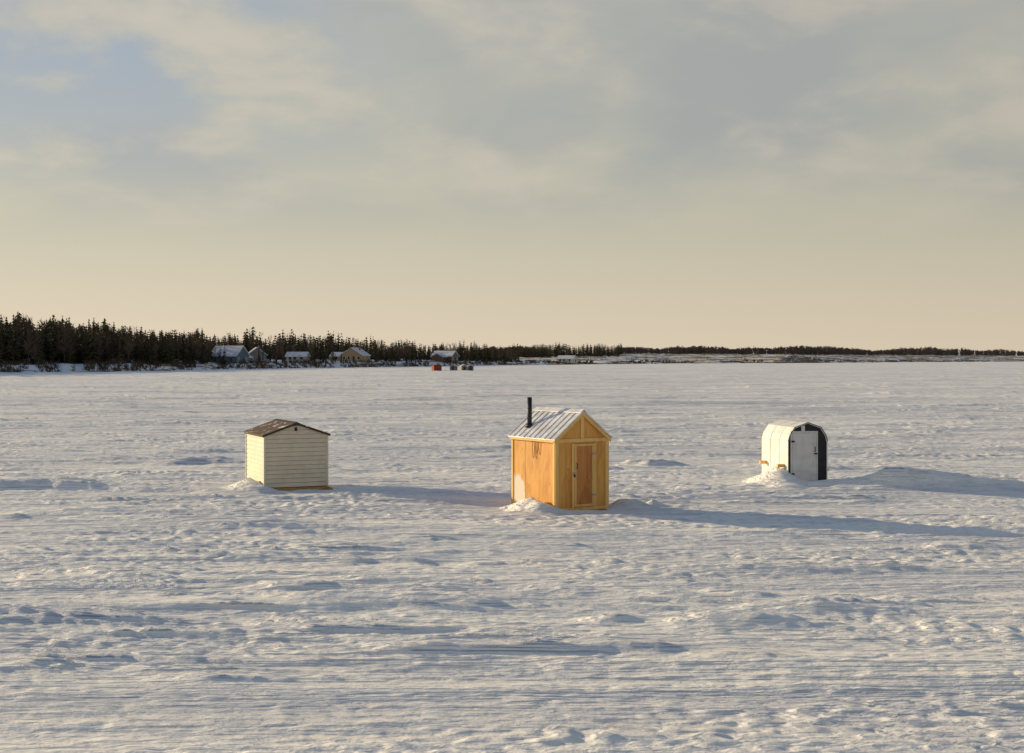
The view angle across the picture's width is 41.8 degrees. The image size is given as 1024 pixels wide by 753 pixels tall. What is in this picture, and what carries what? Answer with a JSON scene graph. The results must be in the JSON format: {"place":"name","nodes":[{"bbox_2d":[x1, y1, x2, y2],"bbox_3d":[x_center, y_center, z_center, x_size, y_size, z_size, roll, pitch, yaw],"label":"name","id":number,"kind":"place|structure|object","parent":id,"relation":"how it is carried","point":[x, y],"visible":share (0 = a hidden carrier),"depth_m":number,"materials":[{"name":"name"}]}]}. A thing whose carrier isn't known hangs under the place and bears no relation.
{"place":"outdoors","nodes":[
{"label":"outdoors","id":0,"kind":"place"},
{"bbox_2d":[0,362,1023,752],"bbox_3d":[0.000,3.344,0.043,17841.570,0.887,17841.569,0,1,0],"label":"snow covered ice","id":1,"kind":"structure","parent":0,"point":[176,580],"depth_m":22.07,"materials":[{"name":"white snow"}]},
{"bbox_2d":[244,419,332,490],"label":"white sided ice fishing shack","id":2,"kind":"structure","parent":1,"relation":"on","point":[281,453],"depth_m":35.25,"materials":[{"name":"beige plastic"}]},
{"bbox_2d":[432,364,441,370],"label":"red ice fishing shack","id":3,"kind":"structure","parent":1,"relation":"on","point":[436,367],"depth_m":396.89,"materials":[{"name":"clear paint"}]},
{"bbox_2d":[450,363,457,369],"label":"gray ice fishing shack","id":4,"kind":"structure","parent":1,"relation":"on","point":[453,366],"depth_m":402.96,"materials":[{"name":"grey paint"}]},
{"bbox_2d":[460,364,466,369],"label":"gray ice fishing shack","id":5,"kind":"structure","parent":1,"relation":"on","point":[463,366],"depth_m":408.93,"materials":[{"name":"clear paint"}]},
{"bbox_2d":[467,365,473,370],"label":"gray ice fishing shack","id":6,"kind":"structure","parent":1,"relation":"on","point":[470,367],"depth_m":400.89,"materials":[{"name":"grey paint"}]},
{"bbox_2d":[508,397,611,509],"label":"wooden ice fishing shack","id":7,"kind":"structure","parent":1,"relation":"on","point":[560,458],"depth_m":30.90,"materials":[{"name":"brown wood"}]},
{"bbox_2d":[577,443,591,506],"bbox_3d":[1.651,2.267,30.809,0.540,1.450,0.028,0,1,-33],"label":"door panel","id":8,"kind":"structure","parent":7,"relation":"in","point":[584,453],"depth_m":30.81,"materials":[{"name":"brown wood"}]},
{"bbox_2d":[759,420,828,480],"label":"arched ice fishing shack","id":9,"kind":"structure","parent":1,"relation":"on","point":[798,449],"depth_m":37.14,"materials":[{"name":"white paint"}]},
{"bbox_2d":[792,433,812,477],"bbox_3d":[8.084,2.241,37.069,0.700,1.360,0.026,0,1,-11],"label":"door","id":10,"kind":"structure","parent":9,"relation":"in","point":[803,445],"depth_m":37.05,"materials":[{"name":"white paint"}]},
{"bbox_2d":[0,353,1023,372],"bbox_3d":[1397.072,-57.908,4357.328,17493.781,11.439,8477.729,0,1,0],"label":"shore land","id":11,"kind":"structure","parent":0,"point":[675,358],"depth_m":1199.75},
{"bbox_2d":[211,348,248,363],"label":"walls","id":12,"kind":"structure","parent":11,"relation":"on","point":[242,354],"depth_m":478.41,"materials":[{"name":"wood"}]},
{"bbox_2d":[212,346,243,356],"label":"roof","id":13,"kind":"structure","parent":12,"relation":"on","point":[232,350],"depth_m":478.54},
{"bbox_2d":[249,348,265,362],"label":"walls","id":14,"kind":"structure","parent":11,"relation":"on","point":[254,353],"depth_m":505.92,"materials":[{"name":"grey wood"}]},
{"bbox_2d":[0,312,519,367],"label":"conifer treeline","id":15,"kind":"object","parent":11,"relation":"on","point":[9,349],"visible":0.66,"depth_m":434.77,"materials":[{"name":"green plant"}]},
{"bbox_2d":[0,315,519,366],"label":"bare deciduous treeline","id":16,"kind":"object","parent":11,"relation":"on","point":[29,330],"visible":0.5,"depth_m":438.79,"materials":[{"name":"brown plant"}]},
{"bbox_2d":[285,352,310,361],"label":"white cottage","id":17,"kind":"structure","parent":11,"relation":"on","point":[299,356],"depth_m":535.86,"materials":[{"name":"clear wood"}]},
{"bbox_2d":[342,348,369,361],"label":"walls","id":18,"kind":"structure","parent":11,"relation":"on","point":[351,352],"depth_m":591.63,"materials":[{"name":"yellow wood"}]},
{"bbox_2d":[351,347,370,355],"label":"roof","id":19,"kind":"structure","parent":18,"relation":"on","point":[362,352],"depth_m":594.96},
{"bbox_2d":[431,354,446,361],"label":"wing walls","id":20,"kind":"structure","parent":11,"relation":"on","point":[436,357],"depth_m":688.88,"materials":[{"name":"brown wood"}]},
{"bbox_2d":[448,352,457,361],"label":"walls","id":21,"kind":"structure","parent":11,"relation":"on","point":[454,356],"depth_m":692.92,"materials":[{"name":"brown wood"}]},
{"bbox_2d":[431,351,455,356],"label":"roof","id":22,"kind":"structure","parent":21,"relation":"on","point":[448,353],"depth_m":694.11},
{"bbox_2d":[0,356,994,371],"bbox_3d":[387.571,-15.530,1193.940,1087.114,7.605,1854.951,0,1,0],"label":"shoreline brush","id":23,"kind":"object","parent":11,"relation":"on","point":[90,365],"visible":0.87,"depth_m":474.91,"materials":[{"name":"plant"}]},
{"bbox_2d":[556,355,577,362],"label":"white farmhouse","id":24,"kind":"object","parent":11,"relation":"on","point":[567,358],"visible":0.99,"depth_m":870.07,"materials":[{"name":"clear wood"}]},
{"bbox_2d":[511,343,972,360],"bbox_3d":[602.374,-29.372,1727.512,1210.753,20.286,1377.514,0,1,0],"label":"spruce grove","id":25,"kind":"object","parent":11,"relation":"on","point":[541,351],"visible":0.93,"depth_m":1230.69,"materials":[{"name":"green plant"}]},
{"bbox_2d":[474,345,1023,355],"bbox_3d":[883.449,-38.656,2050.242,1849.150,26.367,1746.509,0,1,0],"label":"distant forest","id":26,"kind":"object","parent":11,"relation":"on","point":[795,350],"visible":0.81,"depth_m":1733.64,"materials":[{"name":"green plant"}]},
{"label":"wing","id":27,"kind":"object","parent":11,"relation":"on","visible":0},
{"bbox_2d":[329,352,342,356],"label":"wing roof","id":28,"kind":"structure","parent":27,"relation":"on","point":[337,354],"depth_m":595.97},
{"bbox_2d":[0,0,1023,355],"label":"sky","id":29,"kind":"structure","parent":0,"point":[660,174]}
]}

